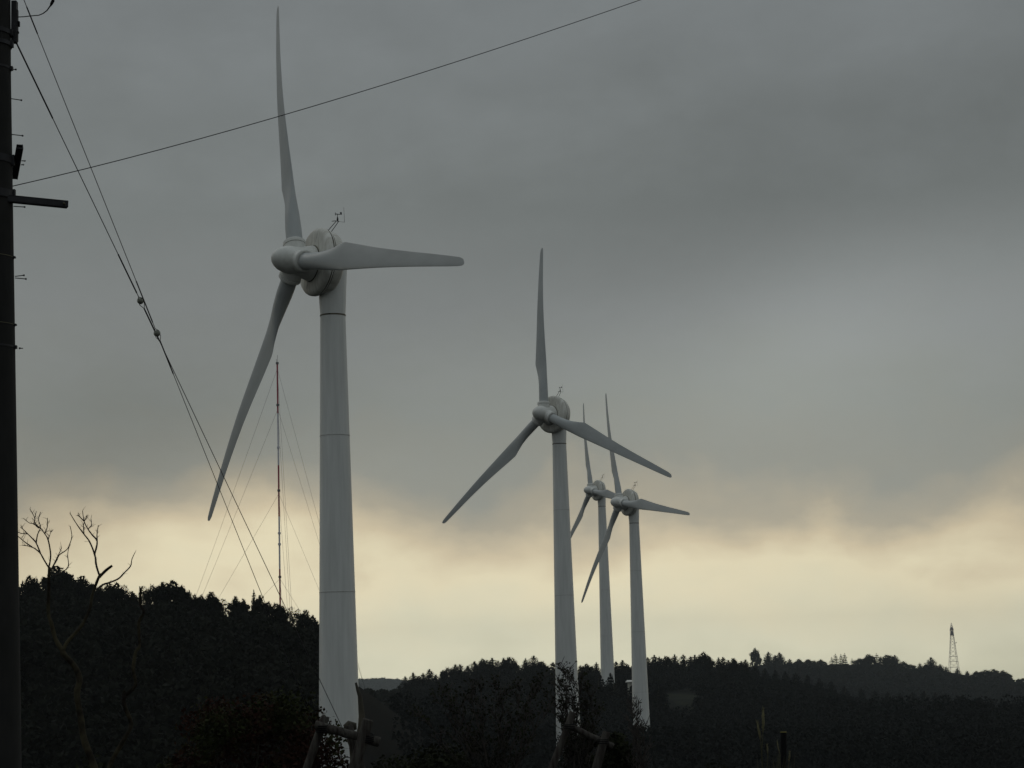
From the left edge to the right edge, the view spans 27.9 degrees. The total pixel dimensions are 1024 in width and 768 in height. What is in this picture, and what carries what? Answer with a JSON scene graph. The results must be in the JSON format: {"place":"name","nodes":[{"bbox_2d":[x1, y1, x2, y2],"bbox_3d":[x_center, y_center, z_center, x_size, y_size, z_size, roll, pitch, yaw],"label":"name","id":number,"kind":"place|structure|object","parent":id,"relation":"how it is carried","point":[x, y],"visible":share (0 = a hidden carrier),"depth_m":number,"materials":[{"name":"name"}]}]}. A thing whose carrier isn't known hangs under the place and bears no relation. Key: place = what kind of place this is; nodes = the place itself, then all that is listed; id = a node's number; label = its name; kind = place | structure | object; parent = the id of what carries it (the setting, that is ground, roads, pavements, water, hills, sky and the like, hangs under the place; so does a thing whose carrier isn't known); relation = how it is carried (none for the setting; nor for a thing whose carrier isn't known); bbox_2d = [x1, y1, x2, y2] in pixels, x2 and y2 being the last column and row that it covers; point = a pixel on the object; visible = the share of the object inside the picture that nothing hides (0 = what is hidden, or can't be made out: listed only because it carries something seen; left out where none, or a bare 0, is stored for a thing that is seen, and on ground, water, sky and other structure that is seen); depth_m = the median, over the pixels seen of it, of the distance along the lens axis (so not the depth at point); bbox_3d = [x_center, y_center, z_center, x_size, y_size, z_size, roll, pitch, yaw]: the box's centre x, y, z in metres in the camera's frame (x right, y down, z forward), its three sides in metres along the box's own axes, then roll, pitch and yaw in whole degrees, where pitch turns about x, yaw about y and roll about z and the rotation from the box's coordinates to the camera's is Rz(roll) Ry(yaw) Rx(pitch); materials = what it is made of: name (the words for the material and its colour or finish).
{"place":"outdoors","nodes":[
{"label":"outdoors","id":0,"kind":"place"},
{"bbox_2d":[359,687,430,767],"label":"grass slope","id":1,"kind":"structure","parent":0,"point":[379,714],"depth_m":275.85,"materials":[{"name":"plant"}]},
{"bbox_2d":[21,663,977,767],"bbox_3d":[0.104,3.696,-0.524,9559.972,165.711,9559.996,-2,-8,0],"label":"ground","id":2,"kind":"structure","parent":0,"point":[683,691],"depth_m":504.75,"materials":[{"name":"plant"}]},
{"bbox_2d":[19,575,42,597],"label":"broadleaf tree","id":3,"kind":"object","parent":2,"relation":"on","point":[29,588],"visible":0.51,"depth_m":286.53,"materials":[{"name":"green plant"}]},
{"bbox_2d":[0,0,67,767],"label":"utility pole","id":4,"kind":"object","parent":2,"relation":"on","point":[10,711],"visible":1,"depth_m":13.59,"materials":[{"name":"wood"}]},
{"bbox_2d":[24,0,330,766],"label":"stay wire","id":5,"kind":"object","parent":4,"relation":"attached to","point":[156,333],"visible":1,"depth_m":16.37,"materials":[{"name":"metal"}]},
{"bbox_2d":[16,43,348,740],"bbox_3d":[-2.590,0.576,17.134,0.202,4.993,7.029,-4,-8,13],"label":"stay wire","id":6,"kind":"object","parent":4,"relation":"attached to","point":[140,300],"visible":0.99,"depth_m":16.29,"materials":[{"name":"metal"}]},
{"bbox_2d":[13,0,639,185],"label":"overhead wire","id":7,"kind":"object","parent":4,"relation":"attached to","point":[311,106],"visible":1,"depth_m":16.05,"materials":[{"name":"metal"}]},
{"bbox_2d":[31,576,46,595],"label":"broadleaf tree","id":8,"kind":"object","parent":2,"relation":"on","point":[41,586],"visible":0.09,"depth_m":290.83,"materials":[{"name":"green plant"}]},
{"bbox_2d":[39,566,76,591],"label":"broadleaf tree","id":9,"kind":"object","parent":2,"relation":"on","point":[55,570],"visible":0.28,"depth_m":292.52,"materials":[{"name":"green plant"}]},
{"bbox_2d":[52,571,74,590],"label":"broadleaf tree","id":10,"kind":"object","parent":2,"relation":"on","point":[64,581],"visible":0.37,"depth_m":290.35,"materials":[{"name":"green plant"}]},
{"bbox_2d":[63,580,87,598],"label":"broadleaf tree","id":11,"kind":"object","parent":2,"relation":"on","point":[79,591],"visible":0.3,"depth_m":288.58,"materials":[{"name":"green plant"}]},
{"bbox_2d":[18,507,135,767],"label":"dead tree","id":12,"kind":"object","parent":2,"relation":"on","point":[79,713],"visible":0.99,"depth_m":23.30,"materials":[{"name":"wood"}]},
{"bbox_2d":[76,575,96,588],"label":"broadleaf tree","id":13,"kind":"object","parent":2,"relation":"on","point":[82,580],"visible":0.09,"depth_m":293.61,"materials":[{"name":"green plant"}]},
{"bbox_2d":[86,583,95,599],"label":"broadleaf tree","id":14,"kind":"object","parent":2,"relation":"on","point":[89,590],"visible":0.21,"depth_m":290.51,"materials":[{"name":"green plant"}]},
{"bbox_2d":[87,586,112,603],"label":"broadleaf tree","id":15,"kind":"object","parent":2,"relation":"on","point":[101,596],"visible":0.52,"depth_m":286.75,"materials":[{"name":"green plant"}]},
{"bbox_2d":[108,582,127,602],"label":"broadleaf tree","id":16,"kind":"object","parent":2,"relation":"on","point":[114,590],"visible":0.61,"depth_m":292.72,"materials":[{"name":"green plant"}]},
{"bbox_2d":[117,585,135,604],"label":"broadleaf tree","id":17,"kind":"object","parent":2,"relation":"on","point":[126,597],"visible":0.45,"depth_m":292.19,"materials":[{"name":"green plant"}]},
{"bbox_2d":[107,586,146,767],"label":"dead tree","id":18,"kind":"object","parent":2,"relation":"on","point":[125,694],"visible":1,"depth_m":24.30,"materials":[{"name":"wood"}]},
{"bbox_2d":[126,591,142,605],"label":"broadleaf tree","id":19,"kind":"object","parent":2,"relation":"on","point":[132,595],"visible":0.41,"depth_m":293.36,"materials":[{"name":"green plant"}]},
{"bbox_2d":[142,584,159,605],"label":"broadleaf tree","id":20,"kind":"object","parent":2,"relation":"on","point":[148,596],"visible":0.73,"depth_m":289.45,"materials":[{"name":"green plant"}]},
{"bbox_2d":[151,581,171,603],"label":"broadleaf tree","id":21,"kind":"object","parent":2,"relation":"on","point":[158,592],"visible":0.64,"depth_m":289.16,"materials":[{"name":"green plant"}]},
{"bbox_2d":[19,588,318,767],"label":"woodland","id":22,"kind":"object","parent":2,"relation":"on","point":[186,654],"visible":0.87,"depth_m":208.42,"materials":[{"name":"green plant"}]},
{"bbox_2d":[152,580,189,605],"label":"broadleaf tree","id":23,"kind":"object","parent":2,"relation":"on","point":[173,593],"visible":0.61,"depth_m":288.95,"materials":[{"name":"green plant"}]},
{"bbox_2d":[188,593,202,613],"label":"broadleaf tree","id":24,"kind":"object","parent":2,"relation":"on","point":[194,603],"visible":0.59,"depth_m":290.41,"materials":[{"name":"green plant"}]},
{"bbox_2d":[199,592,222,614],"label":"broadleaf tree","id":25,"kind":"object","parent":2,"relation":"on","point":[212,602],"visible":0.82,"depth_m":292.57,"materials":[{"name":"green plant"}]},
{"bbox_2d":[220,598,229,613],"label":"broadleaf tree","id":26,"kind":"object","parent":2,"relation":"on","point":[225,609],"visible":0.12,"depth_m":298.44,"materials":[{"name":"green plant"}]},
{"bbox_2d":[227,596,240,616],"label":"broadleaf tree","id":27,"kind":"object","parent":2,"relation":"on","point":[232,608],"visible":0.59,"depth_m":293.45,"materials":[{"name":"green plant"}]},
{"bbox_2d":[236,598,249,616],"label":"broadleaf tree","id":28,"kind":"object","parent":2,"relation":"on","point":[243,607],"visible":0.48,"depth_m":290.35,"materials":[{"name":"green plant"}]},
{"bbox_2d":[157,686,349,767],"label":"maple bush","id":29,"kind":"object","parent":2,"relation":"on","point":[247,724],"visible":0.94,"depth_m":28.97,"materials":[{"name":"green plant"}]},
{"bbox_2d":[251,595,272,620],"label":"broadleaf tree","id":30,"kind":"object","parent":2,"relation":"on","point":[259,605],"visible":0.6,"depth_m":291.11,"materials":[{"name":"green plant"}]},
{"bbox_2d":[267,603,289,624],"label":"broadleaf tree","id":31,"kind":"object","parent":2,"relation":"on","point":[276,614],"visible":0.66,"depth_m":293.10,"materials":[{"name":"green plant"}]},
{"bbox_2d":[196,355,364,686],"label":"radio mast","id":32,"kind":"object","parent":2,"relation":"on","point":[278,448],"visible":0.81,"depth_m":696.73,"materials":[{"name":"metal"}]},
{"bbox_2d":[283,606,300,625],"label":"broadleaf tree","id":33,"kind":"object","parent":2,"relation":"on","point":[287,617],"visible":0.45,"depth_m":293.64,"materials":[{"name":"green plant"}]},
{"bbox_2d":[287,608,307,627],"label":"broadleaf tree","id":34,"kind":"object","parent":2,"relation":"on","point":[298,620],"visible":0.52,"depth_m":290.82,"materials":[{"name":"green plant"}]},
{"bbox_2d":[296,610,313,628],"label":"broadleaf tree","id":35,"kind":"object","parent":2,"relation":"on","point":[309,621],"visible":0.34,"depth_m":295.69,"materials":[{"name":"green plant"}]},
{"bbox_2d":[308,621,318,647],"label":"broadleaf tree","id":36,"kind":"object","parent":2,"relation":"on","point":[314,628],"visible":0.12,"depth_m":291.98,"materials":[{"name":"green plant"}]},
{"bbox_2d":[208,6,463,767],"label":"wind turbine","id":37,"kind":"object","parent":2,"relation":"on","point":[319,262],"visible":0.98,"depth_m":158.82,"materials":[{"name":"paint"}]},
{"bbox_2d":[303,715,380,767],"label":"log trestle","id":38,"kind":"object","parent":2,"relation":"on","point":[361,739],"visible":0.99,"depth_m":21.58,"materials":[{"name":"brown wood"}]},
{"bbox_2d":[343,682,364,759],"bbox_3d":[-1.680,4.172,21.953,0.239,1.964,0.281,-2,-8,0],"label":"broken trunk","id":39,"kind":"object","parent":2,"relation":"on","point":[361,713],"visible":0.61,"depth_m":22.09,"materials":[{"name":"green plant"}]},
{"bbox_2d":[358,677,407,690],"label":"distant woodland","id":40,"kind":"object","parent":2,"relation":"on","point":[376,684],"visible":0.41,"depth_m":3802.49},
{"bbox_2d":[364,688,416,713],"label":"gap woodland","id":41,"kind":"object","parent":2,"relation":"on","point":[382,696],"visible":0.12,"depth_m":565.36,"materials":[{"name":"green plant"}]},
{"bbox_2d":[397,676,408,690],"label":"conifer tree","id":42,"kind":"object","parent":2,"relation":"on","point":[404,680],"visible":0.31,"depth_m":641.22,"materials":[{"name":"green plant"}]},
{"bbox_2d":[406,673,419,689],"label":"conifer tree","id":43,"kind":"object","parent":2,"relation":"on","point":[412,680],"visible":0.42,"depth_m":637.44,"materials":[{"name":"green plant"}]},
{"bbox_2d":[418,669,438,687],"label":"conifer tree","id":44,"kind":"object","parent":2,"relation":"on","point":[430,676],"visible":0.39,"depth_m":636.41,"materials":[{"name":"green plant"}]},
{"bbox_2d":[439,667,456,683],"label":"broadleaf tree","id":45,"kind":"object","parent":2,"relation":"on","point":[444,674],"visible":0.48,"depth_m":640.63,"materials":[{"name":"green plant"}]},
{"bbox_2d":[450,664,461,676],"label":"conifer tree","id":46,"kind":"object","parent":2,"relation":"on","point":[456,669],"visible":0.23,"depth_m":647.48,"materials":[{"name":"green plant"}]},
{"bbox_2d":[460,666,473,677],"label":"conifer tree","id":47,"kind":"object","parent":2,"relation":"on","point":[466,671],"visible":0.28,"depth_m":635.92,"materials":[{"name":"green plant"}]},
{"bbox_2d":[475,659,489,672],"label":"broadleaf tree","id":48,"kind":"object","parent":2,"relation":"on","point":[483,665],"visible":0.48,"depth_m":642.58,"materials":[{"name":"green plant"}]},
{"bbox_2d":[406,669,560,767],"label":"twiggy bush","id":49,"kind":"object","parent":2,"relation":"on","point":[473,751],"visible":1,"depth_m":27.48,"materials":[{"name":"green plant"}]},
{"bbox_2d":[493,661,506,675],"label":"conifer tree","id":50,"kind":"object","parent":2,"relation":"on","point":[498,666],"visible":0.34,"depth_m":638.91,"materials":[{"name":"green plant"}]},
{"bbox_2d":[501,657,517,669],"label":"broadleaf tree","id":51,"kind":"object","parent":2,"relation":"on","point":[510,663],"visible":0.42,"depth_m":641.37,"materials":[{"name":"green plant"}]},
{"bbox_2d":[522,655,543,671],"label":"conifer tree","id":52,"kind":"object","parent":2,"relation":"on","point":[533,660],"visible":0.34,"depth_m":643.66,"materials":[{"name":"green plant"}]},
{"bbox_2d":[442,248,671,759],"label":"wind turbine","id":53,"kind":"object","parent":2,"relation":"on","point":[550,414],"visible":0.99,"depth_m":292.15,"materials":[{"name":"paint"}]},
{"bbox_2d":[548,658,605,767],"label":"twiggy bush","id":54,"kind":"object","parent":2,"relation":"on","point":[572,753],"visible":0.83,"depth_m":28.02,"materials":[{"name":"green plant"}]},
{"bbox_2d":[548,711,613,767],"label":"log trestle","id":55,"kind":"object","parent":2,"relation":"on","point":[603,742],"visible":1,"depth_m":23.58,"materials":[{"name":"brown wood"}]},
{"bbox_2d":[581,663,593,675],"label":"broadleaf tree","id":56,"kind":"object","parent":2,"relation":"on","point":[587,667],"visible":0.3,"depth_m":648.37,"materials":[{"name":"green plant"}]},
{"bbox_2d":[571,403,614,685],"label":"wind turbine","id":57,"kind":"object","parent":2,"relation":"on","point":[598,491],"visible":0.91,"depth_m":530.78,"materials":[{"name":"paint"}]},
{"bbox_2d":[590,662,600,674],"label":"conifer tree","id":58,"kind":"object","parent":2,"relation":"on","point":[596,668],"visible":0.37,"depth_m":640.98,"materials":[{"name":"green plant"}]},
{"bbox_2d":[590,675,607,718],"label":"conifer tree","id":59,"kind":"object","parent":2,"relation":"on","point":[598,694],"visible":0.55,"depth_m":479.77,"materials":[{"name":"green plant"}]},
{"bbox_2d":[572,722,645,767],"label":"leafy shrub","id":60,"kind":"object","parent":2,"relation":"on","point":[615,756],"visible":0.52,"depth_m":32.28,"materials":[{"name":"green plant"}]},
{"bbox_2d":[601,673,619,713],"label":"conifer tree","id":61,"kind":"object","parent":2,"relation":"on","point":[611,691],"visible":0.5,"depth_m":477.81,"materials":[{"name":"green plant"}]},
{"bbox_2d":[614,661,625,672],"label":"conifer tree","id":62,"kind":"object","parent":2,"relation":"on","point":[617,667],"visible":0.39,"depth_m":644.56,"materials":[{"name":"green plant"}]},
{"bbox_2d":[619,660,628,673],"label":"conifer tree","id":63,"kind":"object","parent":2,"relation":"on","point":[623,667],"visible":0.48,"depth_m":645.31,"materials":[{"name":"green plant"}]},
{"bbox_2d":[622,686,632,721],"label":"conifer tree","id":64,"kind":"object","parent":2,"relation":"on","point":[629,697],"visible":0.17,"depth_m":453.54,"materials":[{"name":"green plant"}]},
{"bbox_2d":[581,394,689,730],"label":"wind turbine","id":65,"kind":"object","parent":2,"relation":"on","point":[628,502],"visible":0.98,"depth_m":408.93,"materials":[{"name":"paint"}]},
{"bbox_2d":[620,694,655,767],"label":"twiggy bush","id":66,"kind":"object","parent":2,"relation":"on","point":[636,735],"visible":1,"depth_m":31.57,"materials":[{"name":"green plant"}]},
{"bbox_2d":[647,655,661,669],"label":"conifer tree","id":67,"kind":"object","parent":2,"relation":"on","point":[653,661],"visible":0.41,"depth_m":637.92,"materials":[{"name":"green plant"}]},
{"bbox_2d":[651,684,661,709],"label":"conifer tree","id":68,"kind":"object","parent":2,"relation":"on","point":[657,695],"visible":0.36,"depth_m":463.42,"materials":[{"name":"green plant"}]},
{"bbox_2d":[660,655,673,667],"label":"broadleaf tree","id":69,"kind":"object","parent":2,"relation":"on","point":[667,661],"visible":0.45,"depth_m":640.33,"materials":[{"name":"green plant"}]},
{"bbox_2d":[678,654,690,669],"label":"conifer tree","id":70,"kind":"object","parent":2,"relation":"on","point":[683,662],"visible":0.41,"depth_m":645.53,"materials":[{"name":"green plant"}]},
{"bbox_2d":[692,651,715,673],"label":"broadleaf tree","id":71,"kind":"object","parent":2,"relation":"on","point":[702,659],"visible":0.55,"depth_m":631.54,"materials":[{"name":"green plant"}]},
{"bbox_2d":[387,682,1023,767],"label":"valley woodland","id":72,"kind":"object","parent":2,"relation":"on","point":[827,732],"visible":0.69,"depth_m":317.14,"materials":[{"name":"green plant"}]},
{"bbox_2d":[401,663,1010,713],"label":"conifer woodland","id":73,"kind":"object","parent":2,"relation":"on","point":[674,677],"visible":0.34,"depth_m":569.40,"materials":[{"name":"green plant"}]},
{"bbox_2d":[714,657,727,670],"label":"conifer tree","id":74,"kind":"object","parent":2,"relation":"on","point":[721,664],"visible":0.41,"depth_m":636.48,"materials":[{"name":"green plant"}]},
{"bbox_2d":[727,658,742,676],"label":"broadleaf tree","id":75,"kind":"object","parent":2,"relation":"on","point":[735,665],"visible":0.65,"depth_m":631.77,"materials":[{"name":"green plant"}]},
{"bbox_2d":[739,659,754,676],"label":"conifer tree","id":76,"kind":"object","parent":2,"relation":"on","point":[745,663],"visible":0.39,"depth_m":632.78,"materials":[{"name":"green plant"}]},
{"bbox_2d":[749,648,762,666],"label":"broadleaf tree","id":77,"kind":"object","parent":2,"relation":"on","point":[756,659],"visible":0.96,"depth_m":1377.08,"materials":[{"name":"green plant"}]},
{"bbox_2d":[760,668,772,682],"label":"conifer tree","id":78,"kind":"object","parent":2,"relation":"on","point":[766,675],"visible":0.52,"depth_m":638.58,"materials":[{"name":"green plant"}]},
{"bbox_2d":[760,652,775,664],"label":"conifer tree","id":79,"kind":"object","parent":2,"relation":"on","point":[767,658],"visible":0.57,"depth_m":1369.52,"materials":[{"name":"green plant"}]},
{"bbox_2d":[777,652,787,663],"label":"conifer tree","id":80,"kind":"object","parent":2,"relation":"on","point":[780,657],"visible":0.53,"depth_m":1376.41,"materials":[{"name":"green plant"}]},
{"bbox_2d":[780,732,786,767],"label":"cut post","id":81,"kind":"object","parent":2,"relation":"on","point":[783,746],"visible":1,"depth_m":20.11,"materials":[{"name":"black wood"}]},
{"bbox_2d":[781,671,790,684],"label":"conifer tree","id":82,"kind":"object","parent":2,"relation":"on","point":[786,678],"visible":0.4,"depth_m":635.46,"materials":[{"name":"green plant"}]},
{"bbox_2d":[790,673,801,682],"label":"conifer tree","id":83,"kind":"object","parent":2,"relation":"on","point":[796,679],"visible":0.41,"depth_m":634.31,"materials":[{"name":"green plant"}]},
{"bbox_2d":[803,674,813,689],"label":"conifer tree","id":84,"kind":"object","parent":2,"relation":"on","point":[807,680],"visible":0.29,"depth_m":644.23,"materials":[{"name":"green plant"}]},
{"bbox_2d":[801,659,816,665],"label":"broadleaf tree","id":85,"kind":"object","parent":2,"relation":"on","point":[808,662],"visible":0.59,"depth_m":1372.69,"materials":[{"name":"green plant"}]},
{"bbox_2d":[814,679,824,690],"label":"conifer tree","id":86,"kind":"object","parent":2,"relation":"on","point":[819,683],"visible":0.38,"depth_m":638.58,"materials":[{"name":"green plant"}]},
{"bbox_2d":[827,681,837,694],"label":"conifer tree","id":87,"kind":"object","parent":2,"relation":"on","point":[831,687],"visible":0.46,"depth_m":631.65,"materials":[{"name":"green plant"}]},
{"bbox_2d":[840,686,850,696],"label":"conifer tree","id":88,"kind":"object","parent":2,"relation":"on","point":[844,691],"visible":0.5,"depth_m":625.86,"materials":[{"name":"green plant"}]},
{"bbox_2d":[861,654,878,664],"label":"broadleaf tree","id":89,"kind":"object","parent":2,"relation":"on","point":[869,659],"visible":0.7,"depth_m":1360.18,"materials":[{"name":"green plant"}]},
{"bbox_2d":[876,655,892,664],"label":"broadleaf tree","id":90,"kind":"object","parent":2,"relation":"on","point":[885,660],"visible":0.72,"depth_m":1355.88,"materials":[{"name":"green plant"}]},
{"bbox_2d":[749,663,1023,708],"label":"woodland","id":91,"kind":"object","parent":2,"relation":"on","point":[881,680],"visible":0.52,"depth_m":1189.32,"materials":[{"name":"green plant"}]},
{"bbox_2d":[890,655,901,665],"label":"conifer tree","id":92,"kind":"object","parent":2,"relation":"on","point":[895,660],"visible":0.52,"depth_m":1352.24,"materials":[{"name":"green plant"}]},
{"bbox_2d":[918,691,931,704],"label":"conifer tree","id":93,"kind":"object","parent":2,"relation":"on","point":[923,696],"visible":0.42,"depth_m":624.59,"materials":[{"name":"green plant"}]},
{"bbox_2d":[924,657,938,667],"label":"conifer tree","id":94,"kind":"object","parent":2,"relation":"on","point":[932,662],"visible":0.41,"depth_m":1359.32,"materials":[{"name":"green plant"}]},
{"bbox_2d":[948,623,959,671],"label":"lattice tower","id":95,"kind":"structure","parent":2,"relation":"on","point":[951,635],"depth_m":1377.91,"materials":[{"name":"metal"}]},
{"bbox_2d":[978,669,992,675],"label":"broadleaf tree","id":96,"kind":"object","parent":2,"relation":"on","point":[987,672],"visible":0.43,"depth_m":1341.05,"materials":[{"name":"green plant"}]},
{"bbox_2d":[996,670,1010,678],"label":"broadleaf tree","id":97,"kind":"object","parent":2,"relation":"on","point":[1003,672],"visible":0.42,"depth_m":1344.87,"materials":[{"name":"green plant"}]},
{"bbox_2d":[11,0,1023,681],"label":"sky","id":98,"kind":"structure","parent":0,"point":[782,241],"materials":[{"name":"grey"}]},
{"bbox_2d":[667,693,696,709],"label":"grass clearing","id":99,"kind":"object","parent":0,"point":[683,700],"depth_m":521.29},
{"bbox_2d":[755,708,799,767],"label":"pampas grass","id":100,"kind":"object","parent":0,"point":[763,729],"depth_m":19.58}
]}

